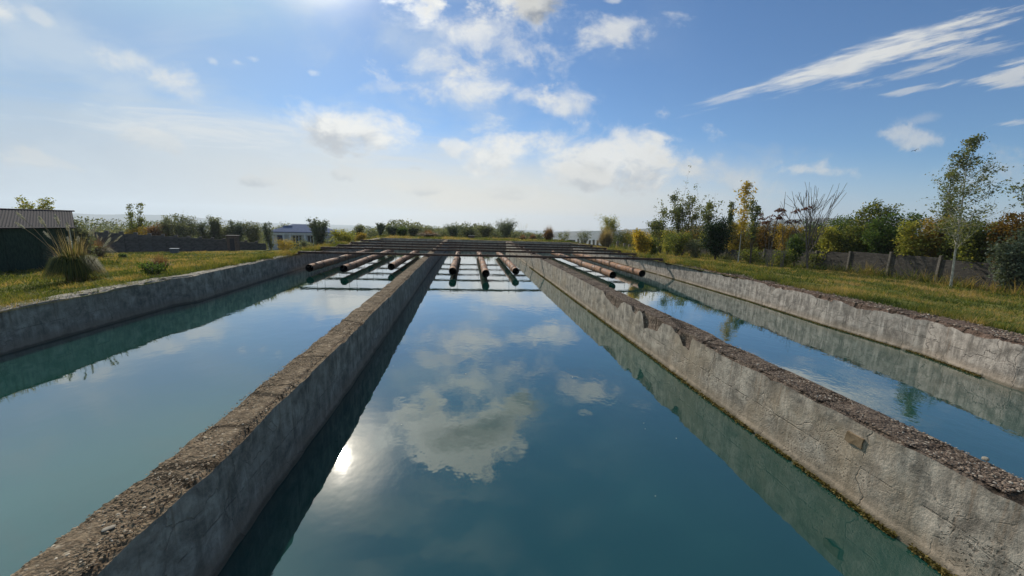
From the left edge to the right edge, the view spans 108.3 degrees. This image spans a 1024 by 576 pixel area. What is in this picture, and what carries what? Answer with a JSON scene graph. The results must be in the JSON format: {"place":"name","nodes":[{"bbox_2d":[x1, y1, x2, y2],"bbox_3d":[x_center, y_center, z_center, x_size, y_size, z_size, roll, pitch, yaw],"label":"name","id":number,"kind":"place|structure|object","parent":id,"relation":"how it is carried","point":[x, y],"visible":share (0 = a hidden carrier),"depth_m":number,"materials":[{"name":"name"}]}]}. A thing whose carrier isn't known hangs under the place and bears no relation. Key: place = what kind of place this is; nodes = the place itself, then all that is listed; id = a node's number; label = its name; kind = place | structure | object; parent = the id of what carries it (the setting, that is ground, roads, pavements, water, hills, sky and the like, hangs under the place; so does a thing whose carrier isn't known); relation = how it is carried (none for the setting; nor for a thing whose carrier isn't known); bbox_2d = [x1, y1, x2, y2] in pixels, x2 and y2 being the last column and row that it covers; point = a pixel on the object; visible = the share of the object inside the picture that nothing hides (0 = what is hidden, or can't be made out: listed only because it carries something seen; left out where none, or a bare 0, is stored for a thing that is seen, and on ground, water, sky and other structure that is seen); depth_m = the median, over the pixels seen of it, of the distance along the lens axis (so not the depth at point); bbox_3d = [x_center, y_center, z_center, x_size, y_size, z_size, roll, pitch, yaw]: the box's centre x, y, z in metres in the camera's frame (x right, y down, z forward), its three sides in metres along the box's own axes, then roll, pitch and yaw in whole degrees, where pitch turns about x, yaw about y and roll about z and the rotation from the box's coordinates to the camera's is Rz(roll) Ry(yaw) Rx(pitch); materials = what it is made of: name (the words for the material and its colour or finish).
{"place":"outdoors","nodes":[
{"label":"outdoors","id":0,"kind":"place"},
{"bbox_2d":[15,212,110,282],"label":"feather grass","id":1,"kind":"object","parent":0,"point":[74,264],"depth_m":15.29,"materials":[{"name":"plant"}]},
{"bbox_2d":[91,233,121,256],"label":"feather grass","id":2,"kind":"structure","parent":0,"point":[103,251],"depth_m":43.77,"materials":[{"name":"plant"}]},
{"bbox_2d":[75,220,228,228],"bbox_3d":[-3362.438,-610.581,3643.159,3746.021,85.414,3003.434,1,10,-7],"label":"hills","id":3,"kind":"structure","parent":0,"point":[119,225],"depth_m":3423.49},
{"bbox_2d":[72,213,285,225],"bbox_3d":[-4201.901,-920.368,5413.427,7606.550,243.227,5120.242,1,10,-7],"label":"hills","id":4,"kind":"structure","parent":0,"point":[150,218],"depth_m":5137.71,"materials":[{"name":"grey"}]},
{"bbox_2d":[0,247,432,575],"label":"water","id":5,"kind":"structure","parent":0,"point":[92,421],"depth_m":8.17,"materials":[{"name":"liquid"}]},
{"bbox_2d":[0,223,1023,335],"bbox_3d":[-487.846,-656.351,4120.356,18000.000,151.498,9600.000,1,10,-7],"label":"ground","id":6,"kind":"structure","parent":0,"point":[348,228],"depth_m":18.55,"materials":[{"name":"plant"}]},
{"bbox_2d":[15,195,56,209],"bbox_3d":[-47.019,-5.941,36.879,2.830,6.585,2.059,1,10,-7],"label":"tree","id":7,"kind":"object","parent":6,"relation":"on","point":[46,203],"visible":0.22,"depth_m":36.42,"materials":[{"name":"green plant"}]},
{"bbox_2d":[0,208,75,271],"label":"farm shed","id":8,"kind":"structure","parent":6,"relation":"on","point":[21,248],"depth_m":24.62,"materials":[{"name":"metal"}]},
{"bbox_2d":[70,219,100,258],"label":"shrub","id":9,"kind":"object","parent":6,"relation":"on","point":[80,231],"visible":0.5,"depth_m":38.78,"materials":[{"name":"green plant"}]},
{"bbox_2d":[124,203,145,232],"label":"tree","id":10,"kind":"object","parent":6,"relation":"on","point":[140,220],"visible":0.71,"depth_m":64.00,"materials":[{"name":"green plant"}]},
{"bbox_2d":[134,261,173,275],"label":"weed","id":11,"kind":"object","parent":6,"relation":"on","point":[147,269],"visible":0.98,"depth_m":16.69,"materials":[{"name":"green plant"}]},
{"bbox_2d":[141,221,167,235],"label":"shrub","id":12,"kind":"object","parent":6,"relation":"on","point":[153,231],"visible":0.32,"depth_m":66.11,"materials":[{"name":"brown plant"}]},
{"bbox_2d":[157,216,178,235],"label":"shrub","id":13,"kind":"object","parent":6,"relation":"on","point":[167,229],"visible":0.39,"depth_m":68.16,"materials":[{"name":"green plant"}]},
{"bbox_2d":[88,230,265,252],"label":"boundary wall","id":14,"kind":"structure","parent":6,"relation":"on","point":[136,242],"depth_m":60.96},
{"bbox_2d":[73,216,289,247],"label":"undergrowth","id":15,"kind":"object","parent":6,"relation":"on","point":[113,228],"visible":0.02,"depth_m":73.79,"materials":[{"name":"green plant"}]},
{"bbox_2d":[161,213,201,237],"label":"shrub","id":16,"kind":"object","parent":6,"relation":"on","point":[180,228],"visible":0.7,"depth_m":67.97,"materials":[{"name":"green plant"}]},
{"bbox_2d":[0,238,381,355],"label":"basin wall","id":17,"kind":"structure","parent":6,"relation":"on","point":[28,327],"depth_m":13.10,"materials":[{"name":"concrete"}]},
{"bbox_2d":[0,235,392,308],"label":"grass","id":18,"kind":"structure","parent":6,"relation":"on","point":[194,260],"depth_m":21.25,"materials":[{"name":"plant"}]},
{"bbox_2d":[190,220,220,238],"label":"shrub","id":19,"kind":"object","parent":6,"relation":"on","point":[201,231],"visible":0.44,"depth_m":70.82,"materials":[{"name":"green plant"}]},
{"bbox_2d":[203,214,224,239],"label":"shrub","id":20,"kind":"object","parent":6,"relation":"on","point":[215,229],"visible":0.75,"depth_m":71.08,"materials":[{"name":"green plant"}]},
{"bbox_2d":[14,239,447,575],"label":"basin wall","id":21,"kind":"structure","parent":6,"relation":"on","point":[202,523],"depth_m":4.33,"materials":[{"name":"concrete"}]},
{"bbox_2d":[10,259,424,575],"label":"gravel","id":22,"kind":"structure","parent":21,"relation":"on","point":[116,516],"depth_m":3.51,"materials":[{"name":"gravel"}]},
{"bbox_2d":[224,235,239,250],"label":"outhouse","id":23,"kind":"structure","parent":6,"relation":"on","point":[233,243],"depth_m":63.11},
{"bbox_2d":[224,219,244,240],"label":"shrub","id":24,"kind":"object","parent":6,"relation":"on","point":[237,229],"visible":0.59,"depth_m":72.73,"materials":[{"name":"green plant"}]},
{"bbox_2d":[242,220,263,242],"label":"shrub","id":25,"kind":"object","parent":6,"relation":"on","point":[249,230],"visible":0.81,"depth_m":75.82,"materials":[{"name":"green plant"}]},
{"bbox_2d":[261,221,274,248],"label":"leafy shrub","id":26,"kind":"object","parent":6,"relation":"on","point":[267,234],"visible":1,"depth_m":66.28,"materials":[{"name":"green plant"}]},
{"bbox_2d":[271,236,299,250],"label":"leafy shrub","id":27,"kind":"object","parent":6,"relation":"on","point":[284,245],"visible":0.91,"depth_m":55.74,"materials":[{"name":"yellow plant"}]},
{"bbox_2d":[268,224,337,249],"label":"village house","id":28,"kind":"structure","parent":6,"relation":"on","point":[301,231],"depth_m":72.67,"materials":[{"name":"white paint"}]},
{"bbox_2d":[306,217,328,245],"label":"bush","id":29,"kind":"object","parent":6,"relation":"on","point":[319,236],"visible":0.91,"depth_m":47.12,"materials":[{"name":"green plant"}]},
{"bbox_2d":[329,228,355,242],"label":"leafy shrub","id":30,"kind":"object","parent":6,"relation":"on","point":[343,236],"visible":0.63,"depth_m":50.23,"materials":[{"name":"green plant"}]},
{"bbox_2d":[404,223,421,235],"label":"shrub","id":31,"kind":"object","parent":6,"relation":"on","point":[413,230],"visible":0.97,"depth_m":62.73,"materials":[{"name":"green plant"}]},
{"bbox_2d":[291,219,552,249],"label":"undergrowth","id":32,"kind":"object","parent":6,"relation":"on","point":[371,232],"visible":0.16,"depth_m":77.34,"materials":[{"name":"green plant"}]},
{"bbox_2d":[443,224,460,236],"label":"shrub","id":33,"kind":"object","parent":6,"relation":"on","point":[452,230],"visible":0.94,"depth_m":71.50,"materials":[{"name":"green plant"}]},
{"bbox_2d":[382,238,571,248],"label":"basin wall","id":34,"kind":"structure","parent":6,"relation":"on","point":[479,241],"depth_m":54.23,"materials":[{"name":"concrete"}]},
{"bbox_2d":[370,234,588,243],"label":"grass","id":35,"kind":"structure","parent":6,"relation":"on","point":[468,238],"depth_m":57.36,"materials":[{"name":"plant"}]},
{"bbox_2d":[474,222,494,237],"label":"shrub","id":36,"kind":"object","parent":6,"relation":"on","point":[485,231],"visible":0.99,"depth_m":70.63,"materials":[{"name":"green plant"}]},
{"bbox_2d":[495,218,518,237],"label":"shrub","id":37,"kind":"object","parent":6,"relation":"on","point":[505,229],"visible":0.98,"depth_m":68.89,"materials":[{"name":"green plant"}]},
{"bbox_2d":[597,226,616,246],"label":"reed clump","id":38,"kind":"object","parent":6,"relation":"on","point":[605,239],"visible":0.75,"depth_m":89.43,"materials":[{"name":"plant"}]},
{"bbox_2d":[598,214,619,241],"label":"leafy shrub","id":39,"kind":"object","parent":6,"relation":"on","point":[610,222],"visible":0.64,"depth_m":106.27,"materials":[{"name":"green plant"}]},
{"bbox_2d":[630,228,652,253],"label":"leafy shrub","id":40,"kind":"object","parent":6,"relation":"on","point":[639,238],"visible":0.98,"depth_m":36.14,"materials":[{"name":"yellow plant"}]},
{"bbox_2d":[648,235,659,254],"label":"bush","id":41,"kind":"object","parent":6,"relation":"on","point":[654,250],"visible":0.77,"depth_m":36.62,"materials":[{"name":"green plant"}]},
{"bbox_2d":[646,205,684,252],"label":"young tree","id":42,"kind":"object","parent":6,"relation":"on","point":[656,226],"visible":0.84,"depth_m":60.76,"materials":[{"name":"green plant"}]},
{"bbox_2d":[659,229,677,254],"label":"bush","id":43,"kind":"object","parent":6,"relation":"on","point":[666,250],"visible":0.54,"depth_m":57.68,"materials":[{"name":"green plant"}]},
{"bbox_2d":[662,230,695,256],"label":"bush","id":44,"kind":"object","parent":6,"relation":"on","point":[678,245],"visible":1,"depth_m":46.37,"materials":[{"name":"green plant"}]},
{"bbox_2d":[657,165,710,254],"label":"tree","id":45,"kind":"object","parent":6,"relation":"on","point":[676,211],"visible":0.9,"depth_m":58.86,"materials":[{"name":"green plant"}]},
{"bbox_2d":[683,235,704,257],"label":"bush","id":46,"kind":"object","parent":6,"relation":"on","point":[693,246],"visible":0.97,"depth_m":45.59,"materials":[{"name":"green plant"}]},
{"bbox_2d":[696,194,724,256],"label":"young tree","id":47,"kind":"object","parent":6,"relation":"on","point":[708,215],"visible":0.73,"depth_m":59.04,"materials":[{"name":"green plant"}]},
{"bbox_2d":[695,215,736,260],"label":"evergreen bush","id":48,"kind":"object","parent":6,"relation":"on","point":[715,239],"visible":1,"depth_m":42.65,"materials":[{"name":"green plant"}]},
{"bbox_2d":[725,200,735,255],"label":"young tree","id":49,"kind":"object","parent":6,"relation":"on","point":[730,206],"visible":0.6,"depth_m":56.34,"materials":[{"name":"green plant"}]},
{"bbox_2d":[727,220,749,250],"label":"hedge shrub","id":50,"kind":"object","parent":6,"relation":"on","point":[735,246],"visible":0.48,"depth_m":56.17,"materials":[{"name":"green plant"}]},
{"bbox_2d":[731,180,759,261],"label":"poplar tree","id":51,"kind":"object","parent":6,"relation":"on","point":[743,219],"visible":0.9,"depth_m":40.48,"materials":[{"name":"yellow plant"}]},
{"bbox_2d":[734,244,763,263],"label":"bush","id":52,"kind":"object","parent":6,"relation":"on","point":[746,256],"visible":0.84,"depth_m":42.47,"materials":[{"name":"green plant"}]},
{"bbox_2d":[743,199,763,263],"bbox_3d":[25.159,-5.799,38.770,1.525,6.803,2.142,1,10,-7],"label":"poplar tree","id":53,"kind":"object","parent":6,"relation":"on","point":[753,218],"visible":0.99,"depth_m":38.48,"materials":[{"name":"plant"}]},
{"bbox_2d":[744,224,766,251],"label":"hedge shrub","id":54,"kind":"object","parent":6,"relation":"on","point":[748,244],"visible":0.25,"depth_m":54.14,"materials":[{"name":"brown plant"}]},
{"bbox_2d":[505,241,1023,575],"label":"basin wall","id":55,"kind":"structure","parent":6,"relation":"on","point":[947,516],"depth_m":5.37,"materials":[{"name":"concrete"}]},
{"bbox_2d":[360,240,592,246],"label":"steel beam","id":56,"kind":"structure","parent":55,"relation":"on","point":[476,243],"depth_m":44.23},
{"bbox_2d":[350,241,606,249],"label":"steel beam","id":57,"kind":"structure","parent":55,"relation":"on","point":[363,242],"depth_m":39.75,"materials":[{"name":"metal"}]},
{"bbox_2d":[476,252,489,276],"bbox_3d":[-2.762,-2.893,33.361,0.558,1.296,18.108,1,10,-7],"label":"rusty pipe","id":58,"kind":"object","parent":57,"relation":"attached to","point":[485,272],"visible":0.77,"depth_m":27.52,"materials":[{"name":"metal"}]},
{"bbox_2d":[320,246,636,255],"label":"steel beam","id":59,"kind":"structure","parent":55,"relation":"on","point":[478,250],"depth_m":32.30,"materials":[{"name":"metal"}]},
{"bbox_2d":[305,244,374,271],"bbox_3d":[-14.484,-3.144,32.781,0.557,1.296,16.645,1,10,-7],"label":"rusty pipe","id":60,"kind":"object","parent":59,"relation":"hanging from","point":[322,264],"visible":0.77,"depth_m":28.13,"materials":[{"name":"metal"}]},
{"bbox_2d":[551,253,615,278],"bbox_3d":[5.983,-2.921,35.028,0.556,1.296,18.862,1,10,-7],"label":"rusty pipe","id":61,"kind":"object","parent":59,"relation":"hanging from","point":[601,270],"visible":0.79,"depth_m":29.72,"materials":[{"name":"metal"}]},
{"bbox_2d":[573,251,644,276],"bbox_3d":[8.505,-2.933,35.525,0.556,1.296,17.468,1,10,-7],"label":"rusty pipe","id":62,"kind":"object","parent":59,"relation":"hanging from","point":[630,270],"visible":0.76,"depth_m":30.87,"materials":[{"name":"metal"}]},
{"bbox_2d":[336,244,620,252],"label":"steel beam","id":63,"kind":"structure","parent":55,"relation":"on","point":[500,248],"depth_m":35.84,"materials":[{"name":"metal"}]},
{"bbox_2d":[295,250,663,260],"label":"steel beam","id":64,"kind":"structure","parent":55,"relation":"on","point":[458,255],"depth_m":27.61,"materials":[{"name":"metal"}]},
{"bbox_2d":[340,250,393,271],"bbox_3d":[-12.238,-3.061,32.688,0.555,1.295,16.176,1,10,-7],"label":"rusty pipe","id":65,"kind":"object","parent":64,"relation":"attached to","point":[348,266],"visible":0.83,"depth_m":28.29,"materials":[{"name":"metal"}]},
{"bbox_2d":[388,251,419,269],"bbox_3d":[-9.544,-3.131,33.551,0.558,1.296,14.085,1,10,-7],"label":"rusty pipe","id":66,"kind":"object","parent":64,"relation":"on","point":[393,265],"visible":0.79,"depth_m":29.25,"materials":[{"name":"metal"}]},
{"bbox_2d":[449,247,460,274],"bbox_3d":[-5.064,-3.029,33.742,0.555,1.296,17.383,1,10,-7],"label":"rusty pipe","id":67,"kind":"object","parent":64,"relation":"hanging from","point":[453,266],"visible":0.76,"depth_m":27.43,"materials":[{"name":"metal"}]},
{"bbox_2d":[496,252,518,274],"bbox_3d":[-0.635,-2.962,34.121,0.558,1.295,16.091,1,10,-7],"label":"rusty pipe","id":68,"kind":"object","parent":64,"relation":"on","point":[512,267],"visible":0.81,"depth_m":28.19,"materials":[{"name":"metal"}]},
{"bbox_2d":[529,267,957,575],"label":"algae","id":69,"kind":"object","parent":55,"relation":"attached to","point":[919,553],"visible":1,"depth_m":5.83,"materials":[{"name":"plant"}]},
{"bbox_2d":[844,431,864,449],"bbox_3d":[4.884,2.158,5.260,0.066,0.165,0.242,1,10,-7],"label":"mortar patch","id":70,"kind":"object","parent":55,"relation":"attached to","point":[854,439],"visible":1,"depth_m":5.24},
{"bbox_2d":[755,220,783,249],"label":"hedge shrub","id":71,"kind":"object","parent":6,"relation":"on","point":[767,238],"visible":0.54,"depth_m":51.08,"materials":[{"name":"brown plant"}]},
{"bbox_2d":[758,208,793,266],"bbox_3d":[24.974,-4.882,35.606,3.306,5.774,1.779,1,10,-7],"label":"sumac shrub","id":72,"kind":"object","parent":6,"relation":"on","point":[771,219],"visible":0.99,"depth_m":35.42,"materials":[{"name":"brown plant"}]},
{"bbox_2d":[763,223,805,250],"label":"hedge shrub","id":73,"kind":"object","parent":6,"relation":"on","point":[787,230],"visible":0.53,"depth_m":47.35,"materials":[{"name":"yellow plant"}]},
{"bbox_2d":[769,247,800,265],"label":"bush","id":74,"kind":"object","parent":6,"relation":"on","point":[779,258],"visible":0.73,"depth_m":40.85,"materials":[{"name":"green plant"}]},
{"bbox_2d":[555,239,1023,334],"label":"grass","id":75,"kind":"structure","parent":6,"relation":"on","point":[912,287],"depth_m":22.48,"materials":[{"name":"plant"}]},
{"bbox_2d":[783,233,805,266],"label":"round bush","id":76,"kind":"object","parent":6,"relation":"on","point":[796,246],"visible":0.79,"depth_m":41.68,"materials":[{"name":"green plant"}]},
{"bbox_2d":[778,205,812,267],"bbox_3d":[26.708,-4.838,35.528,2.837,6.039,2.144,1,10,-7],"label":"sumac shrub","id":77,"kind":"object","parent":6,"relation":"on","point":[783,211],"visible":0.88,"depth_m":35.62,"materials":[{"name":"brown plant"}]},
{"bbox_2d":[571,243,1023,391],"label":"basin wall","id":78,"kind":"structure","parent":6,"relation":"on","point":[993,358],"depth_m":13.05,"materials":[{"name":"concrete"}]},
{"bbox_2d":[608,260,980,376],"bbox_3d":[11.992,-0.384,25.875,0.742,0.095,32.060,1,10,-4],"label":"algae","id":79,"kind":"object","parent":78,"relation":"attached to","point":[961,369],"visible":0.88,"depth_m":13.76,"materials":[{"name":"plant"}]},
{"bbox_2d":[695,267,1023,341],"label":"gravel","id":80,"kind":"structure","parent":78,"relation":"on","point":[1003,334],"depth_m":12.03,"materials":[{"name":"gravel"}]},
{"bbox_2d":[611,221,997,257],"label":"undergrowth","id":81,"kind":"object","parent":6,"relation":"on","point":[618,237],"visible":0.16,"depth_m":78.10,"materials":[{"name":"green plant"}]},
{"bbox_2d":[620,228,1004,258],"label":"undergrowth","id":82,"kind":"object","parent":6,"relation":"on","point":[700,235],"visible":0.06,"depth_m":85.80,"materials":[{"name":"green plant"}]},
{"bbox_2d":[781,182,846,268],"bbox_3d":[30.733,-6.588,38.711,5.390,9.534,8.312,11,13,41],"label":"bare tree","id":83,"kind":"object","parent":6,"relation":"on","point":[810,228],"visible":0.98,"depth_m":39.25,"materials":[{"name":"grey plant"}]},
{"bbox_2d":[609,244,1023,295],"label":"grass","id":84,"kind":"structure","parent":6,"relation":"on","point":[870,271],"depth_m":32.53,"materials":[{"name":"plant"}]},
{"bbox_2d":[811,222,847,258],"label":"hedge shrub","id":85,"kind":"object","parent":6,"relation":"on","point":[828,243],"visible":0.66,"depth_m":41.49,"materials":[{"name":"green plant"}]},
{"bbox_2d":[814,210,861,251],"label":"hedge shrub","id":86,"kind":"object","parent":6,"relation":"on","point":[838,221],"visible":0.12,"depth_m":42.83,"materials":[{"name":"green plant"}]},
{"bbox_2d":[684,248,1023,292],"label":"slab fence","id":87,"kind":"object","parent":6,"relation":"on","point":[939,266],"visible":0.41,"depth_m":34.35,"materials":[{"name":"grey concrete"}]},
{"bbox_2d":[833,219,877,252],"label":"hedge shrub","id":88,"kind":"object","parent":6,"relation":"on","point":[854,244],"visible":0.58,"depth_m":39.78,"materials":[{"name":"green plant"}]},
{"bbox_2d":[852,215,901,253],"bbox_3d":[37.268,-4.273,37.580,4.289,6.183,3.586,8,12,32],"label":"hedge shrub","id":89,"kind":"object","parent":6,"relation":"on","point":[876,239],"visible":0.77,"depth_m":37.21,"materials":[{"name":"green plant"}]},
{"bbox_2d":[850,198,905,251],"bbox_3d":[38.690,-5.461,39.544,3.683,8.190,4.531,-5,12,-34],"label":"broadleaf tree","id":90,"kind":"object","parent":6,"relation":"on","point":[864,217],"visible":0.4,"depth_m":39.33,"materials":[{"name":"green plant"}]},
{"bbox_2d":[881,209,929,253],"bbox_3d":[39.341,-4.476,37.585,4.047,6.986,4.331,1,10,-7],"label":"hedge shrub","id":91,"kind":"object","parent":6,"relation":"on","point":[917,216],"visible":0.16,"depth_m":37.12,"materials":[{"name":"green plant"}]},
{"bbox_2d":[892,217,934,263],"bbox_3d":[37.112,-3.611,34.306,3.140,5.799,3.326,-8,14,-44],"label":"hedge shrub","id":92,"kind":"object","parent":6,"relation":"on","point":[906,246],"visible":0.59,"depth_m":33.96,"materials":[{"name":"green plant"}]},
{"bbox_2d":[910,211,956,258],"bbox_3d":[37.996,-3.669,33.416,4.033,6.389,3.526,5,10,16],"label":"hedge shrub","id":93,"kind":"object","parent":6,"relation":"on","point":[928,237],"visible":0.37,"depth_m":32.98,"materials":[{"name":"green plant"}]},
{"bbox_2d":[930,169,964,236],"bbox_3d":[38.463,-5.473,32.924,2.334,10.171,1.928,1,10,-7],"label":"young tree","id":94,"kind":"object","parent":6,"relation":"on","point":[943,189],"visible":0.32,"depth_m":32.45,"materials":[{"name":"green plant"}]},
{"bbox_2d":[931,216,989,260],"bbox_3d":[38.209,-3.263,31.794,3.539,6.047,3.142,1,10,-7],"label":"hedge shrub","id":95,"kind":"object","parent":6,"relation":"on","point":[950,251],"visible":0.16,"depth_m":31.87,"materials":[{"name":"green plant"}]},
{"bbox_2d":[910,132,1023,285],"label":"birch tree","id":96,"kind":"object","parent":6,"relation":"on","point":[973,144],"visible":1,"depth_m":27.17,"materials":[{"name":"green plant"}]},
{"bbox_2d":[946,215,1008,268],"bbox_3d":[37.411,-2.919,29.771,3.351,5.902,3.299,1,10,-7],"label":"hedge shrub","id":97,"kind":"object","parent":6,"relation":"on","point":[972,250],"visible":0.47,"depth_m":29.54,"materials":[{"name":"green plant"}]},
{"bbox_2d":[979,223,1023,292],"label":"round bush","id":98,"kind":"object","parent":6,"relation":"on","point":[1009,258],"visible":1,"depth_m":26.37,"materials":[{"name":"green plant"}]},
{"bbox_2d":[980,210,1023,268],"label":"hedge shrub","id":99,"kind":"object","parent":6,"relation":"on","point":[1014,219],"visible":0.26,"depth_m":27.95,"materials":[{"name":"brown plant"}]},
{"bbox_2d":[999,179,1023,216],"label":"young tree","id":100,"kind":"object","parent":6,"relation":"on","point":[1018,188],"visible":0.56,"depth_m":30.57,"materials":[{"name":"green plant"}]},
{"bbox_2d":[0,0,1023,230],"label":"sky","id":101,"kind":"structure","parent":0,"point":[563,115],"materials":[{"name":"blue"}]},
{"bbox_2d":[218,248,944,575],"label":"water","id":102,"kind":"structure","parent":0,"point":[545,423],"depth_m":5.69,"materials":[{"name":"liquid"}]},
{"bbox_2d":[531,250,1023,479],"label":"water","id":103,"kind":"structure","parent":0,"point":[975,416],"depth_m":10.55,"materials":[{"name":"liquid"}]},
{"bbox_2d":[541,218,1020,244],"bbox_3d":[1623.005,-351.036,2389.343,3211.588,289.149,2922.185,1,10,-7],"label":"hills","id":104,"kind":"structure","parent":0,"point":[594,235],"depth_m":2657.83,"materials":[{"name":"plant"}]},
{"bbox_2d":[548,261,1023,492],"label":"gravel","id":105,"kind":"structure","parent":0,"point":[988,479],"depth_m":4.68,"materials":[{"name":"gravel"}]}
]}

